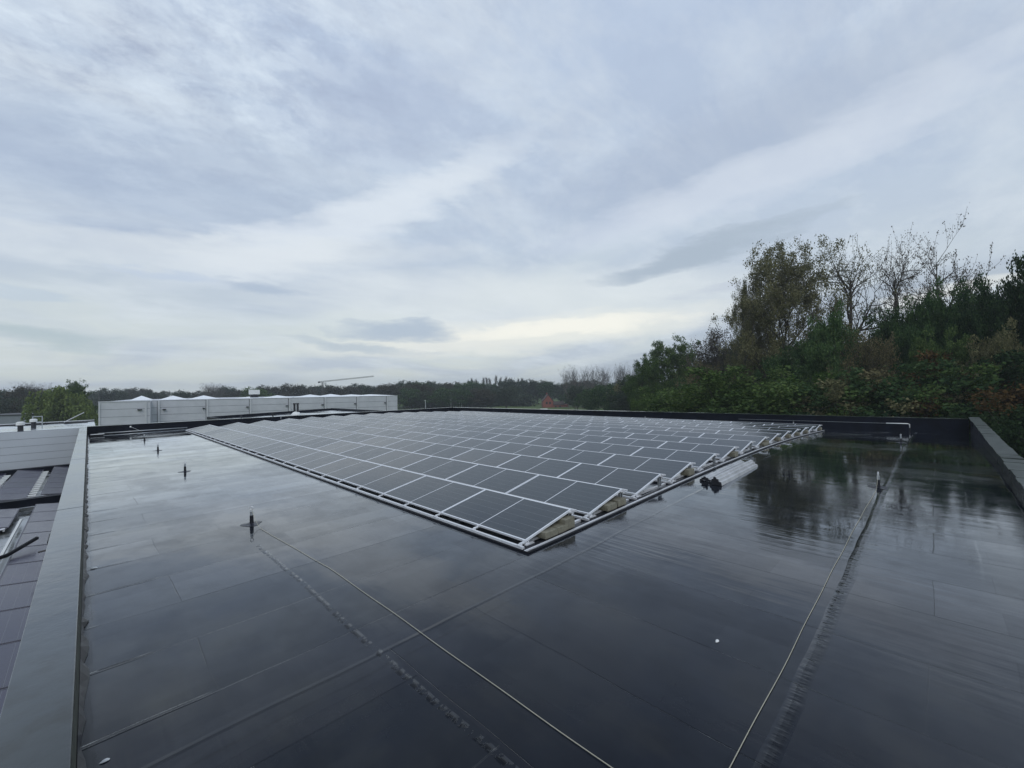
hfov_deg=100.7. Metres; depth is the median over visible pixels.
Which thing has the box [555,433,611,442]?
solar panel
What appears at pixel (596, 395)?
tree
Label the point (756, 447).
mounting rack
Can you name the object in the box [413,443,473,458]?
solar panel
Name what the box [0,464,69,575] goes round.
skylight
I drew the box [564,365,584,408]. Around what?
tree
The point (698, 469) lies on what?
mounting rack
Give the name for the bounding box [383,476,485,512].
solar panel
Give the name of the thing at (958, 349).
tree
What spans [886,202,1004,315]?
tree
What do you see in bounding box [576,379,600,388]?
tree
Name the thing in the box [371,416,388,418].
solar panel
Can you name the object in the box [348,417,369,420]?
solar panel
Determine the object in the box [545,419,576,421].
solar panel
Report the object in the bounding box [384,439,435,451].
solar panel
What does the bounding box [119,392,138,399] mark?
tree
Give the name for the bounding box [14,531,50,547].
old solar panel
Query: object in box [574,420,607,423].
solar panel
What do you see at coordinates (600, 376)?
tree
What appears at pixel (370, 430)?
solar panel
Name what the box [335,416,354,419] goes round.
solar panel
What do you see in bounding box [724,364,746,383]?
tree
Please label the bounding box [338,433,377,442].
solar panel
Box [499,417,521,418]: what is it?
solar panel
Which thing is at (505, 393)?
tree
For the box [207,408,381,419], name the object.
annex building
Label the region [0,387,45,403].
tree
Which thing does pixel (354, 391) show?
tree
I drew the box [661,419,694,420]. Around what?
solar panel
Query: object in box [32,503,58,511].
old solar panel
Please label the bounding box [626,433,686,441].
solar panel
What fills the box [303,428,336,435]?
solar panel
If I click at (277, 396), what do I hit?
rooflight
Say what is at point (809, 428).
solar panel
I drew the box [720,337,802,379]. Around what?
tree
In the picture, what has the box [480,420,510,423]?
solar panel
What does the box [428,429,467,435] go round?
solar panel
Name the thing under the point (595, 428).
solar panel
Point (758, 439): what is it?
solar panel
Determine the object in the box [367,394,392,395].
rooflight
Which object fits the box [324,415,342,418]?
solar panel
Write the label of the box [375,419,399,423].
solar panel
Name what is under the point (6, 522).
old solar panel
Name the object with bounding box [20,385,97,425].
tree
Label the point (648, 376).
tree
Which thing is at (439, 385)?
tree
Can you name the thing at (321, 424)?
solar panel
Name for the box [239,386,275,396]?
tree
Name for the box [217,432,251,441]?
solar panel
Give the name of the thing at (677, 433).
solar panel
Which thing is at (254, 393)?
roof plant
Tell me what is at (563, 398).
tree
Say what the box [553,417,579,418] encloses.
solar panel
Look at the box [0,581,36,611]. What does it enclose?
old solar panel
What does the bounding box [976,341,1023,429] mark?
bush
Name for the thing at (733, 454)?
concrete block
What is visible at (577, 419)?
solar panel
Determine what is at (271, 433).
solar panel
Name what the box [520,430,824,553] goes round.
edge channel
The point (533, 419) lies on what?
solar panel
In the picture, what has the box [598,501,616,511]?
concrete block
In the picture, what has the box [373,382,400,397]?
tree
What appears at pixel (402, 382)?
tree
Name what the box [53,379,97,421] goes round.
tree
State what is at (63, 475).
old solar panel
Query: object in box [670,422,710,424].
solar panel
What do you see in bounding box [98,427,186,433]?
cable conduit
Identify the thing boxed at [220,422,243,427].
solar panel
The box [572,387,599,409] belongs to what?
tree
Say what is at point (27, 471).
old solar panel
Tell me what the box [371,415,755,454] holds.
mounting rack
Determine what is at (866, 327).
tree
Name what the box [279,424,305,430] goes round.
solar panel
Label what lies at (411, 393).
tree
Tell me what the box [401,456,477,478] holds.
solar panel
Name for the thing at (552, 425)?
solar panel
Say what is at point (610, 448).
solar panel
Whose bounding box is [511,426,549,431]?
solar panel
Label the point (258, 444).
solar panel
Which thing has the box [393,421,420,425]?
solar panel
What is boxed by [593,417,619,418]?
solar panel
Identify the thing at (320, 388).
tree
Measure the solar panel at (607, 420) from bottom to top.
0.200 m
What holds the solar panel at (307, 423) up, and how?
attached to the mounting rack at (670, 481)
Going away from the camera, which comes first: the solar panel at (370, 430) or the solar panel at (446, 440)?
the solar panel at (446, 440)
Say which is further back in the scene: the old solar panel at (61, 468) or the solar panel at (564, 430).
the old solar panel at (61, 468)
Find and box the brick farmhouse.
[541,393,567,407]
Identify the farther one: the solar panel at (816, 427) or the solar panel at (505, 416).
the solar panel at (505, 416)
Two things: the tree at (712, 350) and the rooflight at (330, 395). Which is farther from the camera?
the rooflight at (330, 395)
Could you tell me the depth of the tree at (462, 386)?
231.91 m
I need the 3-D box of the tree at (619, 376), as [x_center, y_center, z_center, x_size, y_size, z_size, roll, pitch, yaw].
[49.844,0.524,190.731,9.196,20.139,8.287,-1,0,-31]
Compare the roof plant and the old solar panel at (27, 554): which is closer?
the old solar panel at (27, 554)
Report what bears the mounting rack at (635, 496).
on the factory building at (188, 623)
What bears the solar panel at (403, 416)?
attached to the mounting rack at (756, 447)
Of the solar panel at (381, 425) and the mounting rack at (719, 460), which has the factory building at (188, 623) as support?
the mounting rack at (719, 460)
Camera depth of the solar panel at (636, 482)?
9.57 m
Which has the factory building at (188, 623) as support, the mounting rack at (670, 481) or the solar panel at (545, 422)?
the mounting rack at (670, 481)
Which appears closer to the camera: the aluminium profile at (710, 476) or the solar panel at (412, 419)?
the aluminium profile at (710, 476)
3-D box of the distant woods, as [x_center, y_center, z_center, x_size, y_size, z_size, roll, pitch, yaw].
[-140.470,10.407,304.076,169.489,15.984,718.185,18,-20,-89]
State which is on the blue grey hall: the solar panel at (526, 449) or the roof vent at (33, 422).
the roof vent at (33, 422)
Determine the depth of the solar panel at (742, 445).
14.23 m
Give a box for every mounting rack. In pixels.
[186,425,580,551]
[244,423,628,521]
[266,420,665,499]
[317,421,695,484]
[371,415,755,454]
[372,418,738,462]
[396,424,719,471]
[425,416,768,448]
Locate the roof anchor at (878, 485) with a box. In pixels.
[868,472,886,488]
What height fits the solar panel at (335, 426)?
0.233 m
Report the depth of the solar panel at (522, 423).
23.03 m
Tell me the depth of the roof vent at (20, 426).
24.73 m
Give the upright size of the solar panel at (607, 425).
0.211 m
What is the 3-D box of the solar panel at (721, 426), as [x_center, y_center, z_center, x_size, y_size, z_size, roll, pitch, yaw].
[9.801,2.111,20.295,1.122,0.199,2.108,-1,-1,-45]
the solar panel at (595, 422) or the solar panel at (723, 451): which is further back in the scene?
the solar panel at (595, 422)
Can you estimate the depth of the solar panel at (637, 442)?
14.64 m
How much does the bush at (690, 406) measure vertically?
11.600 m
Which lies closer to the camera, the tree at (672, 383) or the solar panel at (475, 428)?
the solar panel at (475, 428)
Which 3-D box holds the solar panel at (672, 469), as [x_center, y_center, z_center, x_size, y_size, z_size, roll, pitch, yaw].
[3.276,2.076,10.790,1.117,0.233,2.108,-2,0,-45]
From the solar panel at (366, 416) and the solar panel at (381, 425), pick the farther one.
the solar panel at (366, 416)
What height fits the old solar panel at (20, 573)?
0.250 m
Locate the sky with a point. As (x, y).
(241, 194)
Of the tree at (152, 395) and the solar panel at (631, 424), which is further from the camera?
the tree at (152, 395)
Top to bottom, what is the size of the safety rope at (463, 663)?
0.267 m
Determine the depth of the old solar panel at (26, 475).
22.32 m
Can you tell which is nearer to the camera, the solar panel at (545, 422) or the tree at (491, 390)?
the solar panel at (545, 422)
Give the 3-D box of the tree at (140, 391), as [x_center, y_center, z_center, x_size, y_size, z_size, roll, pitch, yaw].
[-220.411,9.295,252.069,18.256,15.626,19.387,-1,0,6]
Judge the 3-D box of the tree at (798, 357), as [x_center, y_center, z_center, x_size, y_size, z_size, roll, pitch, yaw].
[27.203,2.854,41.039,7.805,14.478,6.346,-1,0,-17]
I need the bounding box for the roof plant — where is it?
[249,390,259,397]
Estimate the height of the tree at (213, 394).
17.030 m
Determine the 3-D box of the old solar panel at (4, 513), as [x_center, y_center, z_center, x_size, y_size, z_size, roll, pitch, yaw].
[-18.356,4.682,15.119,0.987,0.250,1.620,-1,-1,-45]
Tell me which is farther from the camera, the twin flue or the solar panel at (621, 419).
the twin flue
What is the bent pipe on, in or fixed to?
on the factory building at (188, 623)
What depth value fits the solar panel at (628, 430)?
18.48 m
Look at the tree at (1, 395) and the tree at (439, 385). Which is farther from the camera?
the tree at (439, 385)
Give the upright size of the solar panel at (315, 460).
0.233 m
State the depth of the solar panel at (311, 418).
31.59 m
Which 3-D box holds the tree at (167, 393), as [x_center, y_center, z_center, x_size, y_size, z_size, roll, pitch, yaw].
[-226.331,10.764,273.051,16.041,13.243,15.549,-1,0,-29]
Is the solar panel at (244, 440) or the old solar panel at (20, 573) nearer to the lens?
the old solar panel at (20, 573)
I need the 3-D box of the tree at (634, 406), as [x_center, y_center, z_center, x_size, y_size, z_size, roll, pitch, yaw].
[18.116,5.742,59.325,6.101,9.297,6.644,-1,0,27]
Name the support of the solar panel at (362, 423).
attached to the mounting rack at (698, 469)
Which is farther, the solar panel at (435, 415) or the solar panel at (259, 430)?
the solar panel at (435, 415)
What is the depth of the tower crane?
259.74 m
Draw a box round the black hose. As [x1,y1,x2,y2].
[0,536,38,559]
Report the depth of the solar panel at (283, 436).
20.48 m
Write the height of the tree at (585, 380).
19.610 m
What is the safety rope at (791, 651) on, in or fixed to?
on the factory building at (188, 623)
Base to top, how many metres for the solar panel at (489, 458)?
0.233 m
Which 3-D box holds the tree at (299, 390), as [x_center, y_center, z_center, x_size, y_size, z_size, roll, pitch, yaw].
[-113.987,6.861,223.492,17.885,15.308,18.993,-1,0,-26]
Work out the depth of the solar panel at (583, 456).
12.29 m
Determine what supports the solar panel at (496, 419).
attached to the mounting rack
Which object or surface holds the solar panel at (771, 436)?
attached to the mounting rack
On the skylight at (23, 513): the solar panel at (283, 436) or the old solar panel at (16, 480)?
the old solar panel at (16, 480)
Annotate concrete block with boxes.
[536,526,557,539]
[550,522,565,533]
[556,515,574,529]
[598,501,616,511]
[609,496,625,506]
[680,468,693,475]
[727,451,737,456]
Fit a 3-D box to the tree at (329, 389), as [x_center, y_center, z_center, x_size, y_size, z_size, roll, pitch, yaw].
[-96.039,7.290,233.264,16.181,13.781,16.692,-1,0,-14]
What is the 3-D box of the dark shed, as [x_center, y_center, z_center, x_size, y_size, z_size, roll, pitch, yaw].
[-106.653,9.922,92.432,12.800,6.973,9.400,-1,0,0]
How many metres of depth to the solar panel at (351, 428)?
22.84 m
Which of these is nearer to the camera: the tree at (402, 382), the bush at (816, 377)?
the bush at (816, 377)
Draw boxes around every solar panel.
[0,487,32,493]
[0,493,28,500]
[0,508,19,517]
[0,517,14,531]
[0,561,42,585]
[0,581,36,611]
[0,607,29,644]
[0,641,20,689]
[0,688,7,714]
[1,482,35,487]
[6,477,38,482]
[6,545,46,564]
[11,473,40,477]
[14,470,43,473]
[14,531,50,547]
[21,520,53,533]
[27,511,56,521]
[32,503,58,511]
[41,487,62,495]
[44,482,64,487]
[46,478,65,482]
[49,473,66,477]
[51,470,67,473]
[53,466,68,469]
[188,425,214,431]
[194,426,221,433]
[201,428,229,435]
[208,430,240,438]
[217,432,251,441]
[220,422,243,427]
[226,435,263,445]
[227,424,252,429]
[235,425,262,431]
[238,438,280,449]
[244,427,274,434]
[251,420,272,424]
[251,442,297,455]
[255,429,288,437]
[257,421,280,426]
[267,431,301,440]
[267,446,319,461]
[268,423,293,428]
[276,418,297,422]
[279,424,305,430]
[281,434,319,443]
[286,419,308,423]
[287,451,347,469]
[291,426,319,432]
[296,421,319,425]
[296,437,341,448]
[300,417,319,420]
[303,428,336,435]
[309,422,335,427]
[311,418,330,421]
[311,457,380,480]
[316,441,364,453]
[320,430,355,438]
[321,424,349,429]
[323,419,344,422]
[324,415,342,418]
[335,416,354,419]
[336,425,367,431]
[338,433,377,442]
[339,445,393,460]
[342,465,425,493]
[347,414,362,416]
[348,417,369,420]
[350,421,375,426]
[354,427,387,434]
[359,415,374,417]
[359,436,404,446]
[362,418,384,421]
[365,423,395,428]
[366,450,431,468]
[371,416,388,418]
[372,429,410,437]
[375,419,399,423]
[377,414,393,416]
[383,425,416,430]
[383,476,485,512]
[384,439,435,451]
[390,415,408,417]
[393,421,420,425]
[395,432,437,440]
[399,418,422,421]
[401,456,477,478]
[404,426,440,432]
[405,416,424,418]
[409,414,426,415]
[411,422,440,427]
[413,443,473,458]
[416,419,443,422]
[421,417,441,419]
[422,435,470,445]
[426,415,445,416]
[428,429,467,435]
[432,424,465,429]
[437,420,463,424]
[439,418,462,420]
[441,489,570,541]
[443,416,463,417]
[447,464,538,492]
[451,449,519,466]
[453,438,507,450]
[455,431,500,439]
[457,426,493,431]
[458,422,490,426]
[460,419,485,422]
[461,415,478,416]
[461,417,481,419]
[478,418,504,420]
[479,416,498,417]
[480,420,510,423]
[482,424,518,428]
[486,428,527,434]
[488,434,538,443]
[491,443,554,456]
[497,415,516,416]
[498,455,580,476]
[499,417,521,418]
[501,419,530,421]
[506,422,539,425]
[507,475,621,514]
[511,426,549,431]
[517,416,539,417]
[518,431,564,438]
[520,418,547,420]
[527,438,584,448]
[528,420,556,423]
[535,423,571,427]
[539,417,564,419]
[539,448,614,464]
[542,428,588,433]
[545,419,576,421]
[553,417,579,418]
[555,422,590,425]
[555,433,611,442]
[558,463,660,494]
[562,418,592,420]
[565,425,609,430]
[573,442,642,455]
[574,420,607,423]
[578,418,604,419]
[581,430,633,437]
[587,423,627,427]
[590,419,622,422]
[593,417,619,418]
[599,454,690,479]
[602,437,666,447]
[603,427,652,433]
[605,419,636,420]
[605,422,642,425]
[620,418,650,419]
[620,421,657,423]
[624,425,668,430]
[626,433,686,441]
[630,447,715,467]
[631,417,660,419]
[637,420,671,422]
[641,424,683,427]
[647,430,703,436]
[651,419,682,421]
[657,422,698,425]
[658,441,735,458]
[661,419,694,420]
[665,428,719,432]
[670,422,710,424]
[681,437,751,451]
[683,421,721,423]
[683,426,732,430]
[695,420,731,422]
[697,424,744,427]
[699,433,765,445]
[709,423,754,426]
[715,430,777,440]
[720,422,763,424]
[730,421,772,423]
[730,428,788,437]
[742,426,797,434]
[754,425,805,432]
[764,424,813,430]
[773,423,819,429]
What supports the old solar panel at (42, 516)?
on the skylight at (23, 513)
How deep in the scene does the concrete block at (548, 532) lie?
6.50 m
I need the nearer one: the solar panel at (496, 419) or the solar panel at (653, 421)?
the solar panel at (653, 421)
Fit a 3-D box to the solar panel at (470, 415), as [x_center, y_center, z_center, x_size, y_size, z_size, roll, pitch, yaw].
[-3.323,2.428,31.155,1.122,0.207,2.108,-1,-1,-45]
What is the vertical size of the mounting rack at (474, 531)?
0.324 m
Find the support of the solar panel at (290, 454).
attached to the mounting rack at (474, 531)
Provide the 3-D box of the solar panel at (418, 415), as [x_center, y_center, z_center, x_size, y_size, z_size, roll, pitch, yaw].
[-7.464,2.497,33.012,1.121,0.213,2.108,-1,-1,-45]
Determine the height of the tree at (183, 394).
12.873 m
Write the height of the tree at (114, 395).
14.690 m
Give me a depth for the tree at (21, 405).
107.19 m
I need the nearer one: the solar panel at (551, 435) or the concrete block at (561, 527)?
the concrete block at (561, 527)
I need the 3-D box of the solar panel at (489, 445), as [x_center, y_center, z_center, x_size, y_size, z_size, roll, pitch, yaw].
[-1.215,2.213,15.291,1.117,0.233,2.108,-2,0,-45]
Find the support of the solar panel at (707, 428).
attached to the mounting rack
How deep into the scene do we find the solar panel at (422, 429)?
20.97 m
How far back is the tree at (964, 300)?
37.26 m
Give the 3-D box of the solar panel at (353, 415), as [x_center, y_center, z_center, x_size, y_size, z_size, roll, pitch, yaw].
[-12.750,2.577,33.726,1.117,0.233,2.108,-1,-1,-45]
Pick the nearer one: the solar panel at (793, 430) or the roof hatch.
the solar panel at (793, 430)
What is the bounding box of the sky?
[0,0,1023,396]
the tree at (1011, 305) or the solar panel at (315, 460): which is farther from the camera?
the tree at (1011, 305)
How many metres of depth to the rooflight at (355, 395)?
86.66 m
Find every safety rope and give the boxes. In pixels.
[251,509,612,767]
[729,478,877,767]
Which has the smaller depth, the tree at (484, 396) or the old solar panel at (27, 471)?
the old solar panel at (27, 471)
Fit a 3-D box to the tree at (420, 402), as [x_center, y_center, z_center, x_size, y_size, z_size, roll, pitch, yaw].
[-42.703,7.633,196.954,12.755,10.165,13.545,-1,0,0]
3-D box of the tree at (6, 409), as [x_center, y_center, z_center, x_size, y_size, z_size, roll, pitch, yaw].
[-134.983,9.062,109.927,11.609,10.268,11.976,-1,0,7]
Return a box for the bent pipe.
[886,423,910,431]
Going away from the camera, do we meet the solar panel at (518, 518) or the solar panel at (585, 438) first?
the solar panel at (518, 518)
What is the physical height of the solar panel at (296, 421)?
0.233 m
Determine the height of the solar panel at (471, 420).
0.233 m
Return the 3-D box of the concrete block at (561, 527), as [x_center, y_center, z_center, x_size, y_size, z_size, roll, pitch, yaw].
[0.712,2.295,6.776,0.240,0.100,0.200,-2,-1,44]
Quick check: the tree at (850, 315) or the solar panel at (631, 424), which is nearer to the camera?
the solar panel at (631, 424)
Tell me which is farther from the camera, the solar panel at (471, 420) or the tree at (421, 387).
the tree at (421, 387)
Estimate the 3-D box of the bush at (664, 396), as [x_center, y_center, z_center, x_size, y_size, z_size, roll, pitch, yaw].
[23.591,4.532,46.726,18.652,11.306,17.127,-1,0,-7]
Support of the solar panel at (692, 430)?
attached to the mounting rack
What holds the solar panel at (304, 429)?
attached to the mounting rack at (635, 496)
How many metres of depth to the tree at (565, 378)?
190.74 m
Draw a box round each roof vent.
[16,422,24,430]
[29,419,37,426]
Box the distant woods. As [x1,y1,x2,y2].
[97,384,604,408]
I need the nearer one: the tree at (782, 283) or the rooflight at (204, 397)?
the tree at (782, 283)
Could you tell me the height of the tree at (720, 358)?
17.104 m
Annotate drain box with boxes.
[89,433,103,436]
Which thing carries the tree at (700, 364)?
on the ground
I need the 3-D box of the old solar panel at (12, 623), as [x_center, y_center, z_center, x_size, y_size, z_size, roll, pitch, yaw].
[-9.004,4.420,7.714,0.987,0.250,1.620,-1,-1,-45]
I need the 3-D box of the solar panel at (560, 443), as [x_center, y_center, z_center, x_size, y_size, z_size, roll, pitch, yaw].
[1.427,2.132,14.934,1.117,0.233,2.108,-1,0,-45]
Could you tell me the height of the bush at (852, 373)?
11.630 m
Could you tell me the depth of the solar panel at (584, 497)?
8.38 m
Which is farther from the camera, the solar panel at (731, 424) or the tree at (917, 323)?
the tree at (917, 323)
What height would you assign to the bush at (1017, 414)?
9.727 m
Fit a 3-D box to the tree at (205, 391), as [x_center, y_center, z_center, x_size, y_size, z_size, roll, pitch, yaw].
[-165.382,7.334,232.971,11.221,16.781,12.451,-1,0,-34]
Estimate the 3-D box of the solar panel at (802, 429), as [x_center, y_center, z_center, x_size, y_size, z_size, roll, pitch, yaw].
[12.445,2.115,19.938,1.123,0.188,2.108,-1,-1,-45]
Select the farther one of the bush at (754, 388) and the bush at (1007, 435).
the bush at (754, 388)
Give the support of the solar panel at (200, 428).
attached to the mounting rack at (474, 531)
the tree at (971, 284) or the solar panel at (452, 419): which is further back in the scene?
the tree at (971, 284)
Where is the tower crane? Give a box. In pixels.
[318,376,373,393]
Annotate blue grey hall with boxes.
[0,420,94,470]
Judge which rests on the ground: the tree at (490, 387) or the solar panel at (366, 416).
the tree at (490, 387)
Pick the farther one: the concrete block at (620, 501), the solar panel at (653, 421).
the solar panel at (653, 421)
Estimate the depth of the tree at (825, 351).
38.70 m
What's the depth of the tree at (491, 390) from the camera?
197.35 m
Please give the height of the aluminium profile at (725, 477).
0.181 m
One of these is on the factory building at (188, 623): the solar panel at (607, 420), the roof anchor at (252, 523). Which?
the roof anchor at (252, 523)
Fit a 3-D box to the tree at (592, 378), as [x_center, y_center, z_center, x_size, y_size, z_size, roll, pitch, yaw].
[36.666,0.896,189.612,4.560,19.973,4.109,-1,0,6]
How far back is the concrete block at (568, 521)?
6.85 m
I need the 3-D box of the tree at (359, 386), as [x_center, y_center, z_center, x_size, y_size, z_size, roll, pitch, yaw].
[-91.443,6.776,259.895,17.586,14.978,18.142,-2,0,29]
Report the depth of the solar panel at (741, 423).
22.86 m
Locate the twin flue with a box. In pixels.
[291,403,300,415]
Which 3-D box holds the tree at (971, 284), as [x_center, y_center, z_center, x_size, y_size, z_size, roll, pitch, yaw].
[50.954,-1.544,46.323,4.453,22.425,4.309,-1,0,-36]
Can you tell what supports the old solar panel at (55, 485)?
on the skylight at (23, 513)
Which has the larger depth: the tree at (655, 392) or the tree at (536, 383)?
the tree at (536, 383)
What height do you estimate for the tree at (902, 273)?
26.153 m
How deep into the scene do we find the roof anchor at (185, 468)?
12.98 m
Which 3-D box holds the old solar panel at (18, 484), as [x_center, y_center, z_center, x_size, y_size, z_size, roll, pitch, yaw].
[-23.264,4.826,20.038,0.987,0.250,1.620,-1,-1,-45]
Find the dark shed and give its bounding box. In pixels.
[0,413,33,423]
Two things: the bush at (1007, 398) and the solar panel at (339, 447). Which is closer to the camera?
the solar panel at (339, 447)
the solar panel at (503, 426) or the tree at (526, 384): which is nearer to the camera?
the solar panel at (503, 426)
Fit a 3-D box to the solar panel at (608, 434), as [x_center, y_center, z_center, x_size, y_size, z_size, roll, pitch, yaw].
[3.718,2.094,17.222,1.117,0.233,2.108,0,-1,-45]
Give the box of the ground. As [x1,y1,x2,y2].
[95,397,604,424]
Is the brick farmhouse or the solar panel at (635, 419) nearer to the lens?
the solar panel at (635, 419)
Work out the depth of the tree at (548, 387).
241.06 m
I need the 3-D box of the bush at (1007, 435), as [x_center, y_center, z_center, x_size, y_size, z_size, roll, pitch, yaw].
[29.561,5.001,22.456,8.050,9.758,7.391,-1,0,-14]
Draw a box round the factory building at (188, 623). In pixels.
[0,407,1023,767]
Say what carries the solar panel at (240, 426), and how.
attached to the mounting rack at (588, 516)
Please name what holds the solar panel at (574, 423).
attached to the mounting rack
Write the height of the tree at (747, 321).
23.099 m
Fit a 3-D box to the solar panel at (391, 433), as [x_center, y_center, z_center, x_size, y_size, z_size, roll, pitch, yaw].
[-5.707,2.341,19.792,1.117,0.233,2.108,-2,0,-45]
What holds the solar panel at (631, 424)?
attached to the mounting rack
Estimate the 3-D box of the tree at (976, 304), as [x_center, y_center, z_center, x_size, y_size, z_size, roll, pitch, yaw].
[38.753,0.274,34.187,6.119,19.014,5.095,-1,0,4]
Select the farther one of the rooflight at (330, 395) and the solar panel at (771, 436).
the rooflight at (330, 395)
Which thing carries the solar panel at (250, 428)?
attached to the mounting rack at (588, 516)
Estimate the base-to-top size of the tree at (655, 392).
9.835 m
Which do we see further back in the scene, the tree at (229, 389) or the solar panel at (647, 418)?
the tree at (229, 389)
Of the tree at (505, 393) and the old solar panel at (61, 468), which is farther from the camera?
the tree at (505, 393)
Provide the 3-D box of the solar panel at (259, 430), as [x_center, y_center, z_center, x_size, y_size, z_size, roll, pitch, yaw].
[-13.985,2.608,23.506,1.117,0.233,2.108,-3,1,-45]
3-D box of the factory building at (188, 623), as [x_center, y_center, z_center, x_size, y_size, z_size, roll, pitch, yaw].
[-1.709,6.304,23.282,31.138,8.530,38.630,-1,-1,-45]
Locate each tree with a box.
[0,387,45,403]
[0,390,11,399]
[0,396,25,413]
[0,399,20,413]
[9,393,42,412]
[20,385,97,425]
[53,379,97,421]
[85,391,104,413]
[89,388,133,407]
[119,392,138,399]
[126,387,160,395]
[140,392,167,398]
[155,390,169,395]
[161,389,193,397]
[192,390,210,397]
[200,383,217,396]
[203,382,223,397]
[206,386,241,395]
[212,385,227,397]
[221,390,242,397]
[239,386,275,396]
[256,384,283,395]
[277,383,313,395]
[301,384,320,395]
[310,384,319,394]
[311,385,328,395]
[323,385,348,394]
[343,385,360,394]
[350,383,368,394]
[361,385,378,394]
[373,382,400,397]
[394,379,416,406]
[394,383,414,408]
[397,387,425,408]
[401,381,431,387]
[408,389,432,408]
[409,383,434,407]
[424,387,456,407]
[432,382,450,389]
[444,381,461,388]
[449,381,475,405]
[449,388,474,406]
[455,380,489,389]
[468,387,496,407]
[480,383,495,390]
[487,389,503,407]
[492,385,522,407]
[495,378,527,401]
[515,378,539,396]
[527,380,544,403]
[535,381,559,398]
[552,384,569,397]
[558,388,576,406]
[560,367,574,408]
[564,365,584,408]
[565,385,587,409]
[571,379,598,387]
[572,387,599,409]
[575,367,593,408]
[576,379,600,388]
[586,382,615,409]
[589,366,598,387]
[594,368,611,407]
[602,368,611,385]
[602,390,629,410]
[606,374,641,410]
[606,381,625,410]
[610,368,628,383]
[612,362,630,381]
[621,353,668,407]
[629,393,650,410]
[640,333,700,393]
[644,389,671,408]
[668,377,698,395]
[675,360,721,402]
[676,348,746,375]
[679,323,755,382]
[710,234,862,379]
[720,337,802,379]
[723,279,776,383]
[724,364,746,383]
[752,339,826,386]
[794,299,879,383]
[799,235,910,369]
[823,327,908,388]
[843,306,873,355]
[856,223,930,330]
[857,303,942,373]
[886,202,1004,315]
[886,275,960,385]
[902,270,989,358]
[903,324,974,388]
[948,317,1023,416]
[953,266,992,305]
[956,271,1009,339]
[958,249,1023,359]
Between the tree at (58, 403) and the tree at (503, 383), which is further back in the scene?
the tree at (503, 383)
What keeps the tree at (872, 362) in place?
on the ground
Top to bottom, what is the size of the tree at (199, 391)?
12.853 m
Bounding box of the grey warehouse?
[98,395,397,425]
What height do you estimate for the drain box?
0.106 m
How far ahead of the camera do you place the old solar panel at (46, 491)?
18.45 m
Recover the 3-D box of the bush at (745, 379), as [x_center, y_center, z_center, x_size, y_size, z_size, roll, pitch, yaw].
[23.425,4.113,39.598,18.262,12.056,19.890,-1,0,-31]
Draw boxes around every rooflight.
[129,396,152,400]
[160,396,184,399]
[191,395,219,398]
[264,395,291,397]
[298,395,321,396]
[322,394,341,396]
[342,394,368,395]
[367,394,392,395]
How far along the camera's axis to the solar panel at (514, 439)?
16.48 m
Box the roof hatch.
[64,412,87,423]
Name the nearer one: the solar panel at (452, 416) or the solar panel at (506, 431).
the solar panel at (506, 431)
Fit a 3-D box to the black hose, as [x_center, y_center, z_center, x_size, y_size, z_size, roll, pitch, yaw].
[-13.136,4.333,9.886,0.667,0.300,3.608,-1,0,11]
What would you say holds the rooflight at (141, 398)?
on the grey warehouse
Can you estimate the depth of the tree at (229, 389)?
250.95 m
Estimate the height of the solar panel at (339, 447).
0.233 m
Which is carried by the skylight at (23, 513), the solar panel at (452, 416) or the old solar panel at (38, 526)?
the old solar panel at (38, 526)
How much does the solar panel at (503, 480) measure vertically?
0.233 m
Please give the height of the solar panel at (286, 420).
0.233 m
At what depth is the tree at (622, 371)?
188.69 m
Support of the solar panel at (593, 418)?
attached to the mounting rack
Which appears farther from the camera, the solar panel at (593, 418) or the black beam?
the solar panel at (593, 418)
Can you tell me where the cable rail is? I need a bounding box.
[0,519,21,561]
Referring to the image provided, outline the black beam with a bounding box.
[0,493,61,508]
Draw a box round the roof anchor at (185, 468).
[181,461,190,471]
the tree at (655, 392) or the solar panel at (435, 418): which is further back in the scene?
the tree at (655, 392)
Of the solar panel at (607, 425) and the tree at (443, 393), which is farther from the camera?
the tree at (443, 393)
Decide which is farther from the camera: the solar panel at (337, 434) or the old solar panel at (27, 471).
the old solar panel at (27, 471)
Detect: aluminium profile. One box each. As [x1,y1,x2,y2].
[699,460,743,481]
[709,460,757,485]
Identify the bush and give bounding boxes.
[637,386,684,410]
[640,377,726,411]
[659,366,826,412]
[668,370,765,412]
[716,370,841,413]
[723,364,904,415]
[764,361,924,415]
[790,378,920,416]
[828,368,970,415]
[836,353,1022,444]
[892,361,1022,433]
[897,372,1023,426]
[901,349,1020,392]
[920,348,1023,432]
[962,403,1023,442]
[967,362,1023,433]
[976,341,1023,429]
[981,409,1023,457]
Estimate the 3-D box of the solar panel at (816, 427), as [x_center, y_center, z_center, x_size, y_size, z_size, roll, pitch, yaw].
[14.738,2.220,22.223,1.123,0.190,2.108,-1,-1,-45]
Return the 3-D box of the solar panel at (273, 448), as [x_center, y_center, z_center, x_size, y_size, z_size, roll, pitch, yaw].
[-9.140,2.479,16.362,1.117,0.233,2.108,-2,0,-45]
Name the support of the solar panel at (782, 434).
attached to the mounting rack
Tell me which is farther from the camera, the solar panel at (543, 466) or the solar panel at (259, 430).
the solar panel at (259, 430)
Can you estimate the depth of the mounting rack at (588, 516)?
8.12 m
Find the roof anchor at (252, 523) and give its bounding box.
[240,506,261,526]
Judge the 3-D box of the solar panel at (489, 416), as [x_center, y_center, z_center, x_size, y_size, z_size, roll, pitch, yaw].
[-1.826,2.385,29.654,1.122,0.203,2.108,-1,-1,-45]

